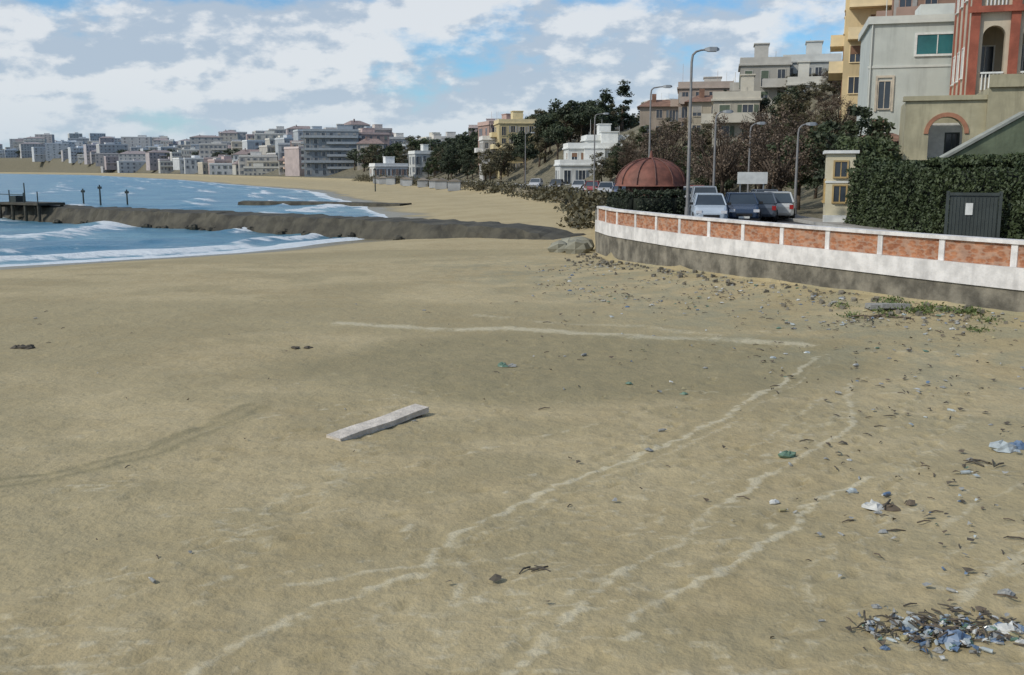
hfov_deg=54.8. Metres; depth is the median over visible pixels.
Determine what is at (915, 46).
wide window frame
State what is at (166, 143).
walls
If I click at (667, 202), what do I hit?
shrub border
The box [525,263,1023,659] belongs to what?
scattered litter
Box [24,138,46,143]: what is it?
walls
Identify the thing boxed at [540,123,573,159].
pine tree
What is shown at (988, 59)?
window panes
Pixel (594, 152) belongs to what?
street lamp
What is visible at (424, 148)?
roof
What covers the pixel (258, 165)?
roof
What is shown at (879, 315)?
driftwood heap
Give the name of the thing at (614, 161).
hillside trees
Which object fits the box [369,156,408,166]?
roof
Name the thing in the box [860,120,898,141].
roof
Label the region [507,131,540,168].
pine tree
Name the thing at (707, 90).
walls
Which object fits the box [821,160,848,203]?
window frames
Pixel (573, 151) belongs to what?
terraced villa
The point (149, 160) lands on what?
walls
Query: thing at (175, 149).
walls
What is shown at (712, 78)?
roof
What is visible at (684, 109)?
window panes
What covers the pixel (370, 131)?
roof
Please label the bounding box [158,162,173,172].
walls
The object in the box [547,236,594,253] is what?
wall end rocks
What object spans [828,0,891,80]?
balconies
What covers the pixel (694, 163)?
bare tree
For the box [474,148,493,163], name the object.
balconies
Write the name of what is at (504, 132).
window panes
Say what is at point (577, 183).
parked car
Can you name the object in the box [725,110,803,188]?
bare tree
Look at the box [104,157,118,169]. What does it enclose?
walls
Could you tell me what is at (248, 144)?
walls
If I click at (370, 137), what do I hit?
window panes
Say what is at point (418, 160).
window panes
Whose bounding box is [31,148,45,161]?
walls
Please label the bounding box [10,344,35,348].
seaweed clump
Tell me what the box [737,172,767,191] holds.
billboard
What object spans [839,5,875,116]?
shutters
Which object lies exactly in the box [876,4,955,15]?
balconies
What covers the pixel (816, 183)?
holm oak
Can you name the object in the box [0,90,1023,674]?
ground
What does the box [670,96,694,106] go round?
balconies
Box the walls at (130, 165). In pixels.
[117,162,145,172]
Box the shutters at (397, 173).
[370,169,407,174]
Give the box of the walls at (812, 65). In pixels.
[791,62,828,75]
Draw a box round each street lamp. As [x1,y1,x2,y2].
[525,132,534,186]
[593,113,608,192]
[648,85,671,157]
[685,47,719,215]
[712,110,732,185]
[747,122,766,191]
[793,122,816,214]
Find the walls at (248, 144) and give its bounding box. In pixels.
[242,141,264,149]
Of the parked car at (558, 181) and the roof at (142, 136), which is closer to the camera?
the parked car at (558, 181)
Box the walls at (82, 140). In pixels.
[68,139,88,143]
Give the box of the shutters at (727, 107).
[713,105,757,136]
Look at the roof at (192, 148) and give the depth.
889.06 m
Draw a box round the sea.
[0,174,387,266]
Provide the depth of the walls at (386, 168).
295.88 m
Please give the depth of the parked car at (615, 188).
89.24 m
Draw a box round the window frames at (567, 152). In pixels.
[566,152,609,159]
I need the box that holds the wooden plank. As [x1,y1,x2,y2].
[326,404,428,440]
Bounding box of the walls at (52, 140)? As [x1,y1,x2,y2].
[35,135,54,142]
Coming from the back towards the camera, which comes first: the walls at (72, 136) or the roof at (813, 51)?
the walls at (72, 136)
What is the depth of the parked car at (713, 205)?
47.56 m
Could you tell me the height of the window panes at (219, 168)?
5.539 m
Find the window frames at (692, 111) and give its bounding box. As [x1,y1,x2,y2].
[686,105,712,136]
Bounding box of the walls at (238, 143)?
[231,142,241,151]
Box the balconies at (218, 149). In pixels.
[211,148,226,149]
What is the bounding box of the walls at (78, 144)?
[75,142,84,146]
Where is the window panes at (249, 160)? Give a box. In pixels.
[241,158,268,173]
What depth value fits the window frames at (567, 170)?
167.59 m
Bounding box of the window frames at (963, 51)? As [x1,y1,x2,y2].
[950,0,1023,86]
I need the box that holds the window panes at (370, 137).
[362,136,386,147]
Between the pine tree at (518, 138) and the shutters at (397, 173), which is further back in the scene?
the shutters at (397, 173)
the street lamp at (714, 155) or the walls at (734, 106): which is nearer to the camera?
the street lamp at (714, 155)
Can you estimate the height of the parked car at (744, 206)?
1.469 m
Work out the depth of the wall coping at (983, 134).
45.59 m
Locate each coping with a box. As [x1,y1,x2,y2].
[597,206,1023,244]
[939,111,1023,157]
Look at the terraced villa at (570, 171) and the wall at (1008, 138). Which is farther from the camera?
the terraced villa at (570, 171)
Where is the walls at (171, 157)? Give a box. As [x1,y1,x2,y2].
[170,153,181,160]
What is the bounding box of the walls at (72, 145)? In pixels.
[62,142,74,146]
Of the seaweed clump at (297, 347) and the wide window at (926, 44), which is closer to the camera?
the seaweed clump at (297, 347)
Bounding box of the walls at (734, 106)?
[712,100,759,158]
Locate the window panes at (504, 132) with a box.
[502,126,533,170]
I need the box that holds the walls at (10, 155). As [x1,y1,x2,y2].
[4,150,18,157]
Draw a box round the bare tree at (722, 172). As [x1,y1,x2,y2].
[682,109,758,195]
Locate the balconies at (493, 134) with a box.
[489,132,537,148]
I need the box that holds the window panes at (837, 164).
[833,162,846,201]
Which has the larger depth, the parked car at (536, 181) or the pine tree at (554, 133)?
the pine tree at (554, 133)
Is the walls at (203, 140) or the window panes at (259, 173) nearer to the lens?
the window panes at (259, 173)
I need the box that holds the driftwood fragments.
[33,295,1023,601]
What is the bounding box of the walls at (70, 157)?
[68,148,83,162]
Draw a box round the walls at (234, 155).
[233,154,246,162]
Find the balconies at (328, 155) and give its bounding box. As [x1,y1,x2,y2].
[300,135,360,168]
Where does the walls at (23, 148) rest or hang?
on the ground
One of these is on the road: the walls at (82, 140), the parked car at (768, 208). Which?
the parked car at (768, 208)
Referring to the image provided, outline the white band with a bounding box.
[595,220,1023,290]
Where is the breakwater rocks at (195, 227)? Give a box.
[8,214,404,239]
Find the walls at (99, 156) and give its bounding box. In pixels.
[95,154,117,165]
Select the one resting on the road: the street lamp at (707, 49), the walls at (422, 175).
the street lamp at (707, 49)
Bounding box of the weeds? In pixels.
[830,295,1005,332]
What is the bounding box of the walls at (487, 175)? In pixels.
[479,140,495,179]
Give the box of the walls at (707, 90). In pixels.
[678,88,729,127]
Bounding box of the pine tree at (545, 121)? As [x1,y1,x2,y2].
[533,115,562,163]
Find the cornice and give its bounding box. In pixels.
[858,0,954,130]
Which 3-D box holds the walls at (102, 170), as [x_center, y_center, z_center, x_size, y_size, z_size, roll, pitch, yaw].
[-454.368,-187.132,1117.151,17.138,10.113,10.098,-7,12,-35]
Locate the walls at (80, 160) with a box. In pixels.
[77,155,83,162]
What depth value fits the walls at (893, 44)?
67.30 m
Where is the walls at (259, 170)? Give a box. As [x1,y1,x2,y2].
[243,168,278,174]
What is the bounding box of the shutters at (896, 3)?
[893,0,916,15]
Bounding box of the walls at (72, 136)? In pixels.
[68,134,81,137]
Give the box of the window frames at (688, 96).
[678,91,715,121]
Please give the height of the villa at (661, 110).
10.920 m
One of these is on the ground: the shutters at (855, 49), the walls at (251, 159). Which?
the walls at (251, 159)
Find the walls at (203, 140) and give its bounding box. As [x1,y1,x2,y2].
[190,137,221,146]
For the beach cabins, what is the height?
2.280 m
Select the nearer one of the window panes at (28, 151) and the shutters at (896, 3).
the shutters at (896, 3)
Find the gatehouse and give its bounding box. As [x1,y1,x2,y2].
[821,150,859,221]
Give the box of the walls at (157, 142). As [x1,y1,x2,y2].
[153,140,169,145]
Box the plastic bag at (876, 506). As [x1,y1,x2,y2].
[861,499,900,510]
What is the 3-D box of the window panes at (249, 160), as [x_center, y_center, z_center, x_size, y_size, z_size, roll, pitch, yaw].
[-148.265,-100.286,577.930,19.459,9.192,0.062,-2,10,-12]
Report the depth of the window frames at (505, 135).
225.26 m
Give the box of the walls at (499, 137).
[494,123,535,178]
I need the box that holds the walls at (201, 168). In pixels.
[198,164,207,173]
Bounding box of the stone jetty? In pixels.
[238,201,411,206]
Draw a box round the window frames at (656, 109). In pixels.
[639,109,675,137]
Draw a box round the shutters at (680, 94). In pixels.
[679,92,681,117]
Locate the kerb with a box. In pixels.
[464,181,862,228]
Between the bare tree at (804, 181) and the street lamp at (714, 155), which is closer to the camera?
the street lamp at (714, 155)
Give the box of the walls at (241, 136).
[218,132,246,140]
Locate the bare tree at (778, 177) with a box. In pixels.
[737,110,820,190]
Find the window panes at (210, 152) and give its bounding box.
[201,146,225,157]
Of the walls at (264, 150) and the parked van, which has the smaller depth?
the parked van
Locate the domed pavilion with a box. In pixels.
[615,151,685,197]
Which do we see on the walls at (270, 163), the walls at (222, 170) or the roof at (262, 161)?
the roof at (262, 161)
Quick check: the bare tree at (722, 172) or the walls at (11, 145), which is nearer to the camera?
the bare tree at (722, 172)
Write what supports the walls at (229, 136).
on the ground
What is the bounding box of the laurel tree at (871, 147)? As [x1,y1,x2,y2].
[823,135,902,173]
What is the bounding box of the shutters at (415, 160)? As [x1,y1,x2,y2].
[410,156,431,174]
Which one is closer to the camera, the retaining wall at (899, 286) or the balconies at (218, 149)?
the retaining wall at (899, 286)
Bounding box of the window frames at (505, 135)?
[495,126,531,169]
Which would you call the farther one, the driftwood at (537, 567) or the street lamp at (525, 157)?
the street lamp at (525, 157)
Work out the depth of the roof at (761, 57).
124.20 m
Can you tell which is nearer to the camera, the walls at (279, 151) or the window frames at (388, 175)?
the window frames at (388, 175)
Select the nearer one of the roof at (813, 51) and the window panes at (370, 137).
the roof at (813, 51)
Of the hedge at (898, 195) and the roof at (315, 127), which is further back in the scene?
the roof at (315, 127)
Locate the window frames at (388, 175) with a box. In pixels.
[370,169,406,175]
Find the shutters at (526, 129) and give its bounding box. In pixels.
[498,126,535,171]
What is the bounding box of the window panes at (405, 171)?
[373,169,406,174]
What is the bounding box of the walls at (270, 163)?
[247,162,278,165]
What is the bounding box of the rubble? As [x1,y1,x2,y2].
[565,253,1007,329]
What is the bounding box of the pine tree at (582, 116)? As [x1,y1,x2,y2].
[572,106,607,134]
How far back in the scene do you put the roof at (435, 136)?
390.12 m
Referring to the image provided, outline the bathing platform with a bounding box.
[0,183,64,221]
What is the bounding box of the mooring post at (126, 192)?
[125,190,128,204]
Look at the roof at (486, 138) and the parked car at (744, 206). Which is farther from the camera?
the roof at (486, 138)
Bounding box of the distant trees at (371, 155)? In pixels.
[0,127,631,171]
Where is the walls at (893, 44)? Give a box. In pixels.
[856,22,953,135]
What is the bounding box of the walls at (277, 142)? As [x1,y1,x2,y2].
[275,139,292,152]
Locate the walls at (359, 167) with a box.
[357,144,385,170]
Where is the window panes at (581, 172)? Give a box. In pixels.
[558,170,585,183]
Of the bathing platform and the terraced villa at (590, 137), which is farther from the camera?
the terraced villa at (590, 137)
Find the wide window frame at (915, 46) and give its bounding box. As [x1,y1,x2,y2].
[914,32,953,56]
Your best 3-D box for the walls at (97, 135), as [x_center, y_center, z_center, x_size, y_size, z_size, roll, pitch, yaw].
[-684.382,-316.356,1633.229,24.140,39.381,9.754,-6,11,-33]
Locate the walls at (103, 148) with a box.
[96,145,127,152]
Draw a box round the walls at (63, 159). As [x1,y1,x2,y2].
[61,151,67,161]
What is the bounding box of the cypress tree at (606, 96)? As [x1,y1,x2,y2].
[595,88,613,124]
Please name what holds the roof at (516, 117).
on the walls at (499, 137)
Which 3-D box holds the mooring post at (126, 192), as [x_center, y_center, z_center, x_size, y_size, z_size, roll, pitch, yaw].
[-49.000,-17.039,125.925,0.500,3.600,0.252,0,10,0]
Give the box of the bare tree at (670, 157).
[636,120,694,173]
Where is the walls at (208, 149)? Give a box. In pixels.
[199,145,227,157]
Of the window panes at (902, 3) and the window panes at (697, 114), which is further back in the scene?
the window panes at (697, 114)
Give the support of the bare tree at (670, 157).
on the ground
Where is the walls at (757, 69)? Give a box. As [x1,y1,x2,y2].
[740,65,789,99]
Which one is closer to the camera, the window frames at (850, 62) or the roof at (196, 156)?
the window frames at (850, 62)
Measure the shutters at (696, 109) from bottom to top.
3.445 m
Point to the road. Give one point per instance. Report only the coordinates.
(778, 221)
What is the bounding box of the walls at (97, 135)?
[89,134,105,140]
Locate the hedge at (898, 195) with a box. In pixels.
[842,152,1023,239]
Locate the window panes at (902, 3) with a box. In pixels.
[900,0,936,6]
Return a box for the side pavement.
[473,181,920,232]
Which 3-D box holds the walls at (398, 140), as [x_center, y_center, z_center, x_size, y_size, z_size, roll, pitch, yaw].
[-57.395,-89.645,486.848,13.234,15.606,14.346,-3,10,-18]
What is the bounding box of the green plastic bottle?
[778,450,795,457]
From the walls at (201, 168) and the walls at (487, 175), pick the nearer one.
the walls at (487, 175)
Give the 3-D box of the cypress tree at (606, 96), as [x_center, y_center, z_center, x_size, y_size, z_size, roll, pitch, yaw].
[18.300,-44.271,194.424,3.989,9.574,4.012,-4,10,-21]
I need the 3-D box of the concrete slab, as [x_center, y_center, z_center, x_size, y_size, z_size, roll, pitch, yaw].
[9.625,-0.815,25.344,0.950,0.160,0.550,0,10,0]
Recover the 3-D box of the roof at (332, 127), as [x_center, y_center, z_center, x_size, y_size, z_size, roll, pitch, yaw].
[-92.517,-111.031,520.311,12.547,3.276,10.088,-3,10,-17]
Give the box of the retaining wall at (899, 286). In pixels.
[596,232,1023,311]
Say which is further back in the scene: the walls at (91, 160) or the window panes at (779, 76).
the walls at (91, 160)
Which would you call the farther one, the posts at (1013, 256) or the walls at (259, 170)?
the walls at (259, 170)
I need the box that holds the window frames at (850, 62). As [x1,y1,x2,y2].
[843,7,859,113]
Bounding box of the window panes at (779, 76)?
[761,69,784,99]
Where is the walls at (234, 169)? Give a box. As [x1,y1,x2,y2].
[232,164,238,174]
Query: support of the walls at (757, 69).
on the ground
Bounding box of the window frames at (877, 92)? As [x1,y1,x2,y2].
[874,75,894,111]
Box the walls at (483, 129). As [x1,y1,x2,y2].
[478,125,493,172]
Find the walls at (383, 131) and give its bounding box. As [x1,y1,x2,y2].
[359,130,391,136]
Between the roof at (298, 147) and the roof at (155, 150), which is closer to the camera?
the roof at (298, 147)
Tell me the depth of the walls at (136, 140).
1242.73 m
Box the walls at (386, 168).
[370,167,407,176]
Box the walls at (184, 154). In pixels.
[181,150,198,155]
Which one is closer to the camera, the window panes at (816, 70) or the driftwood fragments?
the driftwood fragments
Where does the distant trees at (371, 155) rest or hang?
on the ground
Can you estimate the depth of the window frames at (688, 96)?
148.40 m
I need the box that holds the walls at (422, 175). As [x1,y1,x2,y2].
[409,154,433,178]
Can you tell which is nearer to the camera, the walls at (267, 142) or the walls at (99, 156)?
the walls at (267, 142)
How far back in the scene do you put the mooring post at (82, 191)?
126.66 m
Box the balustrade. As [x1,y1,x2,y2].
[980,0,1023,89]
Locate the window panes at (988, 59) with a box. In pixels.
[952,11,1023,82]
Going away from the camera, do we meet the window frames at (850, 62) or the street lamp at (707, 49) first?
the street lamp at (707, 49)
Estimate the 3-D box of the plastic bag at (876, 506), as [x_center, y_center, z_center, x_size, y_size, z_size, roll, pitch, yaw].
[4.375,1.968,11.744,0.442,0.098,0.308,0,10,0]
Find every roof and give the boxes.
[20,142,41,143]
[45,142,68,143]
[96,142,127,144]
[119,150,144,153]
[138,135,151,137]
[148,149,170,152]
[181,147,199,149]
[184,155,202,158]
[192,134,222,137]
[199,141,227,144]
[203,154,223,158]
[207,156,232,160]
[209,163,231,164]
[220,130,238,133]
[222,139,240,142]
[232,148,258,154]
[238,150,277,156]
[242,140,264,141]
[243,163,278,167]
[247,161,277,161]
[254,130,285,134]
[259,145,274,146]
[268,126,285,129]
[274,135,292,139]
[284,146,303,148]
[287,125,309,128]
[293,126,321,131]
[303,124,358,131]
[323,124,343,128]
[344,119,369,124]
[356,137,384,143]
[359,124,391,129]
[359,128,389,134]
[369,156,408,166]
[389,132,405,138]
[408,144,433,153]
[419,132,439,138]
[420,133,444,140]
[441,132,455,138]
[468,119,494,128]
[477,111,510,126]
[478,123,495,140]
[493,111,535,124]
[677,78,732,92]
[684,89,712,105]
[693,76,726,80]
[711,72,761,104]
[738,43,791,71]
[783,38,842,62]
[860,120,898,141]
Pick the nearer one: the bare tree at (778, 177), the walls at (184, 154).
the bare tree at (778, 177)
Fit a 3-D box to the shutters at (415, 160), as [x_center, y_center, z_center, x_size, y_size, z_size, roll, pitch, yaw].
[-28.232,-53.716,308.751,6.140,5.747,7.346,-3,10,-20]
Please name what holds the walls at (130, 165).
on the ground
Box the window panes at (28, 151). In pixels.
[22,144,42,157]
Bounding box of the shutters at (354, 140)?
[304,133,355,174]
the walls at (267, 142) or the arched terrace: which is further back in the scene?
the walls at (267, 142)
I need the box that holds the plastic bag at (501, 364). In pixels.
[498,362,515,366]
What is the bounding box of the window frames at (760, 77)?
[739,69,785,95]
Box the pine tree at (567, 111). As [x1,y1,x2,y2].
[548,98,583,153]
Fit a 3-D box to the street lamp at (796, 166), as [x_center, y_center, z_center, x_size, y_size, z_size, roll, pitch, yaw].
[16.310,-9.403,55.205,1.220,5.130,0.400,0,10,0]
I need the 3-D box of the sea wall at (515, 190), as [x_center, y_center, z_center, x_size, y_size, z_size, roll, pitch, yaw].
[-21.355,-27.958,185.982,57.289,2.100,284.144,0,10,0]
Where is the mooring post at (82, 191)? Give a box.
[81,189,84,203]
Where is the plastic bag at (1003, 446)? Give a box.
[989,440,1023,452]
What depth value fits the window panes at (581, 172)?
167.55 m
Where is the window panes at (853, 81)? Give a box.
[848,48,859,112]
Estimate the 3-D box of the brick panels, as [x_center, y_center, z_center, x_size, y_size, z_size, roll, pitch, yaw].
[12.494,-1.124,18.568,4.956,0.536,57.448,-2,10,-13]
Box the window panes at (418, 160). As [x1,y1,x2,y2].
[410,157,431,174]
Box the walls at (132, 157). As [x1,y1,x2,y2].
[118,154,145,159]
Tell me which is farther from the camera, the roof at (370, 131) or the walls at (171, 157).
the walls at (171, 157)
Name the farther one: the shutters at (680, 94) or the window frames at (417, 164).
the window frames at (417, 164)
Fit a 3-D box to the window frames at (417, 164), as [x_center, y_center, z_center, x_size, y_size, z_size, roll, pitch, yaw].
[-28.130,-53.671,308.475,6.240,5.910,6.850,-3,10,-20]
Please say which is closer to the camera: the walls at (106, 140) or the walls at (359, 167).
the walls at (359, 167)
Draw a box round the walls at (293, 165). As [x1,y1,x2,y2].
[284,149,304,175]
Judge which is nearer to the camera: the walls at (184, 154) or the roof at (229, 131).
the walls at (184, 154)
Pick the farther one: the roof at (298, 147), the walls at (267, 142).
the walls at (267, 142)
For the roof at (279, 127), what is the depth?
780.59 m
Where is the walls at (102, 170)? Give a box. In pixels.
[101,167,112,172]
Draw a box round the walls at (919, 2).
[892,0,955,15]
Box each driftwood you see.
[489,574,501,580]
[519,565,550,573]
[963,458,1003,466]
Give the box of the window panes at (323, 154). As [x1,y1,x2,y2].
[306,133,356,174]
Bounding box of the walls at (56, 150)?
[45,144,68,160]
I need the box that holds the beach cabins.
[373,176,460,190]
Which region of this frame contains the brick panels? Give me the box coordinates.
[599,209,1023,267]
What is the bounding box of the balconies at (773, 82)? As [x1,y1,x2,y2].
[729,78,786,107]
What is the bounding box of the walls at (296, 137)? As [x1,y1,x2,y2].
[293,131,302,140]
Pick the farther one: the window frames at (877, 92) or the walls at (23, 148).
the walls at (23, 148)
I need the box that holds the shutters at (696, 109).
[693,106,700,112]
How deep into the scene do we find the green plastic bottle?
13.72 m
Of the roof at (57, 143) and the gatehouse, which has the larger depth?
the roof at (57, 143)
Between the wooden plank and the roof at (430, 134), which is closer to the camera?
the wooden plank
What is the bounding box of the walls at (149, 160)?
[145,152,168,169]
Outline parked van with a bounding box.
[689,186,717,209]
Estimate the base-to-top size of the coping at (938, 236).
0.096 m
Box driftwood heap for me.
[851,314,912,320]
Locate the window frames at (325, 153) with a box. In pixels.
[303,132,356,174]
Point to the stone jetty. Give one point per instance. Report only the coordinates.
(373, 204)
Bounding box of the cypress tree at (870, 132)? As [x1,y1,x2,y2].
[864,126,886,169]
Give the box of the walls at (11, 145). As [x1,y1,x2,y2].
[9,139,14,148]
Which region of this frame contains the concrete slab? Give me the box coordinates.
[865,303,909,308]
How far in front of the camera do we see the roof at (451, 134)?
431.85 m
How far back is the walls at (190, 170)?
783.25 m
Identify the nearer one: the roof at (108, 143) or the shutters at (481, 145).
the shutters at (481, 145)
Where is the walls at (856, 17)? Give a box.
[840,0,891,120]
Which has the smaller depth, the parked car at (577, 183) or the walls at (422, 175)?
the parked car at (577, 183)
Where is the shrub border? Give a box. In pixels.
[606,188,690,213]
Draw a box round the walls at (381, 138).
[359,134,388,145]
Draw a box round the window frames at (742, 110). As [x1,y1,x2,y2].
[712,104,759,142]
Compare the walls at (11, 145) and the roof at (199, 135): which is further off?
the walls at (11, 145)
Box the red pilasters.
[949,0,1023,94]
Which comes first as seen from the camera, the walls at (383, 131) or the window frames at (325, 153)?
the window frames at (325, 153)
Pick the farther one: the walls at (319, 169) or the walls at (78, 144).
the walls at (78, 144)
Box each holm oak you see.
[798,141,824,198]
[800,120,862,176]
[807,104,895,182]
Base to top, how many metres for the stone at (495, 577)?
0.042 m
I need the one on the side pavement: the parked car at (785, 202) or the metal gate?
the metal gate
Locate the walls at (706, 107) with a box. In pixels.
[687,102,711,146]
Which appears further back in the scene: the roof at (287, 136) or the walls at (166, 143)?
the walls at (166, 143)
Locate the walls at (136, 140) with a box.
[121,137,151,150]
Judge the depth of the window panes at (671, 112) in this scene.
154.24 m
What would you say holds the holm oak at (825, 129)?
on the ground
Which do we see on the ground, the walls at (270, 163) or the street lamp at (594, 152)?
the walls at (270, 163)
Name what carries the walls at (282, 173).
on the ground
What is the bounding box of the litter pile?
[846,603,1023,654]
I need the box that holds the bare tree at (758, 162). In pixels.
[735,98,811,188]
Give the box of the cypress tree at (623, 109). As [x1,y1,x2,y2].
[616,79,634,130]
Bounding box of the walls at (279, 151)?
[278,145,289,161]
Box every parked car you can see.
[528,178,543,187]
[548,179,563,187]
[570,180,585,190]
[583,181,599,193]
[596,182,613,193]
[610,183,625,191]
[689,193,730,218]
[724,192,762,220]
[750,192,777,220]
[751,189,777,191]
[761,191,794,219]
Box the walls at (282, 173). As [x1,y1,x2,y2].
[279,161,284,174]
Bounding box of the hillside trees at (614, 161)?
[588,68,856,194]
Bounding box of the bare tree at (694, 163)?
[677,118,740,185]
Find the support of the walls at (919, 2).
on the ground
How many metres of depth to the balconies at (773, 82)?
123.11 m
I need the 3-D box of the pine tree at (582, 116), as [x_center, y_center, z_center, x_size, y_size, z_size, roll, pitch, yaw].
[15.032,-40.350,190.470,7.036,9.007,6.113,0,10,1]
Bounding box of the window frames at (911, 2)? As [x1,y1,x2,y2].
[892,0,937,7]
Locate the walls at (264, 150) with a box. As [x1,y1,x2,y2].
[259,147,274,154]
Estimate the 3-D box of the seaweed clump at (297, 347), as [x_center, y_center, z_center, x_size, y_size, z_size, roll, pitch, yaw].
[-4.744,0.215,22.336,0.530,0.063,0.156,0,10,0]
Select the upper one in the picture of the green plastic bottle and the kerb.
the kerb
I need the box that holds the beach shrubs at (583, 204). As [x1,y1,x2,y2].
[353,172,614,229]
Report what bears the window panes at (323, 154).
attached to the window frames at (325, 153)
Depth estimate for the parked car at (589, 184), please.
105.91 m
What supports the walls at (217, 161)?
on the ground
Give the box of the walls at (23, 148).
[19,144,43,157]
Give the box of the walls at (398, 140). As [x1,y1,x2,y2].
[389,139,406,143]
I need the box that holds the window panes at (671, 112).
[644,110,674,136]
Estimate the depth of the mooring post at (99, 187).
124.64 m
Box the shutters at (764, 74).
[739,71,783,94]
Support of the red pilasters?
attached to the walls at (995, 28)
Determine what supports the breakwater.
in the sea
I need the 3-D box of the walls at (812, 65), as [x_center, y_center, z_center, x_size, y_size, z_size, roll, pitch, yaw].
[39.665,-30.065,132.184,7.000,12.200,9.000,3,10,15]
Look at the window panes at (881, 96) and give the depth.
67.88 m
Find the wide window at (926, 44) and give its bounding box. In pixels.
[916,34,952,53]
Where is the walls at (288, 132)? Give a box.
[286,129,295,136]
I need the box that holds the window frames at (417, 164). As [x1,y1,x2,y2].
[409,156,429,174]
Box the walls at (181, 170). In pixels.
[180,160,184,173]
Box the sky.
[0,0,845,149]
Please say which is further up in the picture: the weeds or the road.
the road
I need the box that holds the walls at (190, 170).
[184,159,203,173]
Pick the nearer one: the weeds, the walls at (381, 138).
the weeds
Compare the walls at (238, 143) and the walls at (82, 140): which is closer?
the walls at (238, 143)
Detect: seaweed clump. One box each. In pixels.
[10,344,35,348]
[291,346,312,348]
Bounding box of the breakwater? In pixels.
[2,204,585,239]
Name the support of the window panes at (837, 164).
in the gatehouse
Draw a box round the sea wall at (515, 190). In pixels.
[397,181,597,247]
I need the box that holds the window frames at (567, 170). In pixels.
[565,170,585,184]
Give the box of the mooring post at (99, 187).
[97,185,101,204]
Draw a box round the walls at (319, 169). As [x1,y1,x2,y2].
[303,131,358,176]
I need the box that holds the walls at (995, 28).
[949,0,1023,94]
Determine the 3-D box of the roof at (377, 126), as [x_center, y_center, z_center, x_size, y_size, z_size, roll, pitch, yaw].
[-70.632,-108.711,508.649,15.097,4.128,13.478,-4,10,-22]
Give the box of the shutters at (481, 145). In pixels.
[479,142,491,156]
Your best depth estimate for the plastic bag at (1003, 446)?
14.00 m
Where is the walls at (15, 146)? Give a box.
[13,142,23,147]
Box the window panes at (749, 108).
[719,105,752,140]
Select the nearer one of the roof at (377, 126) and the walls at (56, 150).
the roof at (377, 126)
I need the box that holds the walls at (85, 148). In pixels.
[83,145,95,163]
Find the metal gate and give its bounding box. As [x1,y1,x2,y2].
[944,191,1002,237]
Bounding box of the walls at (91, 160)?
[90,151,94,163]
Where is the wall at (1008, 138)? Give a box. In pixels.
[949,116,1023,170]
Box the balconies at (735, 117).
[701,112,770,125]
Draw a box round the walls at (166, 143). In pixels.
[161,141,173,145]
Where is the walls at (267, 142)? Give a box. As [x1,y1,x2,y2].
[265,140,274,144]
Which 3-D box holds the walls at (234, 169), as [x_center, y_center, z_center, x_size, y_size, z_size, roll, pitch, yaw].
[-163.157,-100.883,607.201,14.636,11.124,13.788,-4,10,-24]
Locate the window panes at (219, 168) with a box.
[212,166,231,173]
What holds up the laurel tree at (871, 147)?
on the ground
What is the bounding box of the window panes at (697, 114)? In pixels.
[692,106,712,130]
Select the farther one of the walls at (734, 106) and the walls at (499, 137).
the walls at (499, 137)
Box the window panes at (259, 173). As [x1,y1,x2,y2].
[245,169,276,174]
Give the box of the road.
[497,183,817,225]
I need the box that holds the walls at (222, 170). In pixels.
[210,165,232,174]
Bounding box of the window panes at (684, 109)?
[681,92,711,125]
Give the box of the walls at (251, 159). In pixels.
[239,157,277,174]
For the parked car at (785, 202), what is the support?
on the road
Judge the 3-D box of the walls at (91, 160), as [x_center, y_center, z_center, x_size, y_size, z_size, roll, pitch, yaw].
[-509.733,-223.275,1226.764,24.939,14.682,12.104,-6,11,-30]
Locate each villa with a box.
[554,147,605,185]
[562,131,622,159]
[580,120,628,142]
[637,94,677,148]
[786,61,829,93]
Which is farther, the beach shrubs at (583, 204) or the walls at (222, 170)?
the walls at (222, 170)
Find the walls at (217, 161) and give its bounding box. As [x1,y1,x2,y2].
[208,161,231,172]
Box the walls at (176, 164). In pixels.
[173,159,179,169]
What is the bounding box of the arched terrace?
[898,74,1023,160]
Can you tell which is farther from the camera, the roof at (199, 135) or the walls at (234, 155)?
the roof at (199, 135)
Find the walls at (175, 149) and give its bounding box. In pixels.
[158,148,177,151]
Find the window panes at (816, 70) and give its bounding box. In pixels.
[790,67,821,76]
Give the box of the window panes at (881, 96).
[878,81,890,107]
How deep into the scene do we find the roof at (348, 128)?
438.43 m
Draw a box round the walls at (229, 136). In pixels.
[220,133,238,140]
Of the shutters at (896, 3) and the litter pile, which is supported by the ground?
the litter pile
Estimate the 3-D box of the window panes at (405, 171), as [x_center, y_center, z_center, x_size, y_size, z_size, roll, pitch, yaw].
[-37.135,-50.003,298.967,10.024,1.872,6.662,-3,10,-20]
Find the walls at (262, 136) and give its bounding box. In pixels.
[254,134,277,139]
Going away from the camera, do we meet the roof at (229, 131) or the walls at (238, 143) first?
the walls at (238, 143)
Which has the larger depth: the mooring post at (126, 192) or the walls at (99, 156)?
the walls at (99, 156)
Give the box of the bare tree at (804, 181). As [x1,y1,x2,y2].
[765,135,826,209]
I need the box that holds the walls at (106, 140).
[99,138,114,143]
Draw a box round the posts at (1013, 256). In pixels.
[597,208,1018,266]
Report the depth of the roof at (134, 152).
1050.67 m
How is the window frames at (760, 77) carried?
attached to the walls at (757, 69)
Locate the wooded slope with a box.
[405,96,644,181]

